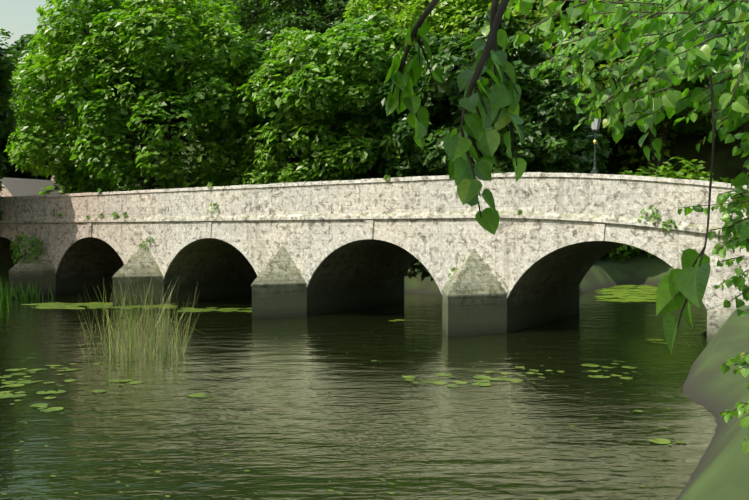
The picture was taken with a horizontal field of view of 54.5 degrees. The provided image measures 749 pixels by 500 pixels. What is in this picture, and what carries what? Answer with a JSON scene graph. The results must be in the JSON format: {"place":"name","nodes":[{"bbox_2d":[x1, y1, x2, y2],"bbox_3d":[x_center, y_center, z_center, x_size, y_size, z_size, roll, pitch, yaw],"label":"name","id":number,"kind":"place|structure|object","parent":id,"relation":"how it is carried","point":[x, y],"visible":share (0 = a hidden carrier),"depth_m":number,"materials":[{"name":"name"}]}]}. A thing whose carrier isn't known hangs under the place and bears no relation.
{"place":"outdoors","nodes":[
{"label":"outdoors","id":0,"kind":"place"},
{"bbox_2d":[0,0,79,56],"label":"sky","id":1,"kind":"structure","parent":0,"point":[19,17],"materials":[{"name":"white"}]},
{"bbox_2d":[0,285,716,499],"bbox_3d":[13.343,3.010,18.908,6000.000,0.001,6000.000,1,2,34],"label":"water","id":2,"kind":"structure","parent":0,"point":[489,445],"depth_m":14.44,"materials":[{"name":"green liquid"}]},
{"bbox_2d":[0,277,52,299],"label":"reeds","id":3,"kind":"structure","parent":2,"relation":"in","point":[24,295],"depth_m":37.98,"materials":[{"name":"green plant"}]},
{"bbox_2d":[21,302,251,311],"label":"lily pads","id":4,"kind":"object","parent":2,"relation":"on","point":[54,305],"visible":0.65,"depth_m":33.78,"materials":[{"name":"green plant"}]},
{"bbox_2d":[75,263,200,361],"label":"reeds","id":5,"kind":"object","parent":2,"relation":"in","point":[129,334],"visible":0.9,"depth_m":20.78,"materials":[{"name":"green plant"}]},
{"bbox_2d":[125,287,195,352],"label":"reeds","id":6,"kind":"object","parent":2,"relation":"in","point":[158,332],"visible":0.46,"depth_m":21.52,"materials":[{"name":"green plant"}]},
{"bbox_2d":[2,320,668,499],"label":"floating leaves","id":7,"kind":"object","parent":2,"relation":"on","point":[307,447],"visible":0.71,"depth_m":11.59,"materials":[{"name":"green plant"}]},
{"bbox_2d":[0,319,685,444],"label":"lily pads","id":8,"kind":"object","parent":2,"relation":"on","point":[7,394],"visible":0.92,"depth_m":16.90,"materials":[{"name":"green plant"}]},
{"bbox_2d":[596,285,657,301],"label":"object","id":9,"kind":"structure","parent":2,"relation":"on","point":[632,297],"depth_m":40.85,"materials":[{"name":"green plant"}]},
{"bbox_2d":[0,4,748,499],"bbox_3d":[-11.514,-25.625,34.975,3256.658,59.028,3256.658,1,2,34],"label":"ground","id":10,"kind":"structure","parent":0,"point":[722,470],"depth_m":18.05,"materials":[{"name":"green plant"}]},
{"bbox_2d":[0,47,19,196],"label":"tree","id":11,"kind":"object","parent":10,"relation":"on","point":[8,124],"visible":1,"depth_m":40.66,"materials":[{"name":"green plant"}]},
{"bbox_2d":[0,175,71,196],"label":"lodge","id":12,"kind":"structure","parent":10,"relation":"on","point":[19,187],"depth_m":57.75,"materials":[{"name":"stone"}]},
{"bbox_2d":[0,52,81,180],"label":"tree","id":13,"kind":"object","parent":10,"relation":"on","point":[9,172],"visible":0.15,"depth_m":75.08,"materials":[{"name":"green plant"}]},
{"bbox_2d":[0,29,136,170],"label":"tree","id":14,"kind":"object","parent":10,"relation":"on","point":[24,42],"visible":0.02,"depth_m":112.85,"materials":[{"name":"green plant"}]},
{"bbox_2d":[9,45,129,191],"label":"tree","id":15,"kind":"object","parent":10,"relation":"on","point":[19,55],"visible":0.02,"depth_m":87.13,"materials":[{"name":"green plant"}]},
{"bbox_2d":[76,0,211,63],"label":"tree","id":16,"kind":"object","parent":10,"relation":"on","point":[137,30],"depth_m":123.09,"materials":[{"name":"green plant"}]},
{"bbox_2d":[4,0,306,194],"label":"tree","id":17,"kind":"object","parent":10,"relation":"on","point":[177,89],"visible":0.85,"depth_m":51.85,"materials":[{"name":"green plant"}]},
{"bbox_2d":[170,0,307,56],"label":"tree","id":18,"kind":"object","parent":10,"relation":"on","point":[242,9],"visible":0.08,"depth_m":101.48,"materials":[{"name":"green plant"}]},
{"bbox_2d":[215,0,397,181],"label":"tree","id":19,"kind":"object","parent":10,"relation":"on","point":[316,23],"visible":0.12,"depth_m":80.46,"materials":[{"name":"green plant"}]},
{"bbox_2d":[201,10,443,184],"bbox_3d":[-2.554,-8.229,55.559,18.340,18.737,18.946,1,2,34],"label":"tree","id":20,"kind":"object","parent":10,"relation":"on","point":[318,126],"visible":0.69,"depth_m":48.70,"materials":[{"name":"green plant"}]},
{"bbox_2d":[0,219,748,344],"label":"bridge wall","id":21,"kind":"structure","parent":10,"relation":"on","point":[364,273],"depth_m":30.53,"materials":[{"name":"beige stone"}]},
{"bbox_2d":[9,232,43,263],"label":"bush stems","id":22,"kind":"object","parent":21,"relation":"on","point":[16,253],"visible":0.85,"depth_m":39.36,"materials":[{"name":"green plant"}]},
{"bbox_2d":[8,242,506,336],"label":"bridge cutwaters","id":23,"kind":"object","parent":21,"relation":"attached to","point":[474,299],"visible":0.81,"depth_m":29.35,"materials":[{"name":"beige stone"}]},
{"bbox_2d":[0,175,676,277],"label":"wall weeds","id":24,"kind":"object","parent":21,"relation":"attached to","point":[209,184],"depth_m":27.31,"materials":[{"name":"green plant"}]},
{"bbox_2d":[0,220,720,308],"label":"arch rings","id":25,"kind":"object","parent":21,"relation":"attached to","point":[543,249],"visible":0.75,"depth_m":26.90,"materials":[{"name":"beige stone"}]},
{"bbox_2d":[0,211,738,237],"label":"string course","id":26,"kind":"object","parent":21,"relation":"attached to","point":[632,222],"visible":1,"depth_m":27.12,"materials":[{"name":"beige stone"}]},
{"bbox_2d":[0,177,748,227],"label":"bridge parapet","id":27,"kind":"structure","parent":21,"relation":"on","point":[611,197],"depth_m":27.09,"materials":[{"name":"beige stone"}]},
{"bbox_2d":[0,172,748,198],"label":"parapet coping","id":28,"kind":"object","parent":27,"relation":"on","point":[613,176],"visible":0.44,"depth_m":27.23,"materials":[{"name":"beige stone"}]},
{"bbox_2d":[588,110,602,173],"bbox_3d":[7.047,-3.466,23.250,0.480,2.060,0.333,1,2,34],"label":"lamp post","id":29,"kind":"object","parent":21,"relation":"on","point":[596,123],"visible":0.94,"depth_m":23.21,"materials":[{"name":"grey metal"}]},
{"bbox_2d":[304,0,445,21],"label":"tree","id":30,"kind":"object","parent":10,"relation":"on","point":[318,2],"visible":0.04,"depth_m":91.00,"materials":[{"name":"green plant"}]},
{"bbox_2d":[409,258,433,281],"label":"bank shrub stems","id":31,"kind":"object","parent":10,"relation":"on","point":[419,268],"visible":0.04,"depth_m":41.19,"materials":[{"name":"green plant"}]},
{"bbox_2d":[343,0,587,165],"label":"tree","id":32,"kind":"object","parent":10,"relation":"on","point":[403,18],"visible":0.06,"depth_m":60.24,"materials":[{"name":"green plant"}]},
{"bbox_2d":[356,8,612,177],"bbox_3d":[6.936,-7.473,50.043,17.120,17.547,16.830,1,2,34],"label":"tree","id":33,"kind":"object","parent":10,"relation":"on","point":[551,144],"visible":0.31,"depth_m":45.63,"materials":[{"name":"green plant"}]},
{"bbox_2d":[384,0,748,453],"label":"tree branches","id":34,"kind":"object","parent":10,"relation":"on","point":[690,45],"visible":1,"depth_m":2.58,"materials":[{"name":"green plant"}]},
{"bbox_2d":[422,0,716,167],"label":"tree","id":35,"kind":"object","parent":10,"relation":"on","point":[457,11],"visible":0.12,"depth_m":55.88,"materials":[{"name":"green plant"}]},
{"bbox_2d":[512,0,746,176],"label":"tree","id":36,"kind":"object","parent":10,"relation":"on","point":[656,162],"visible":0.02,"depth_m":55.92,"materials":[{"name":"green plant"}]},
{"bbox_2d":[599,163,664,261],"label":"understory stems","id":37,"kind":"object","parent":10,"relation":"on","point":[620,251],"visible":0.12,"depth_m":51.07,"materials":[{"name":"green plant"}]},
{"bbox_2d":[597,0,748,184],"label":"tree","id":38,"kind":"object","parent":10,"relation":"on","point":[687,110],"visible":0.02,"depth_m":52.43,"materials":[{"name":"green plant"}]},
{"bbox_2d":[641,157,730,258],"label":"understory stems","id":39,"kind":"object","parent":10,"relation":"on","point":[669,173],"visible":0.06,"depth_m":49.64,"materials":[{"name":"green plant"}]}
]}

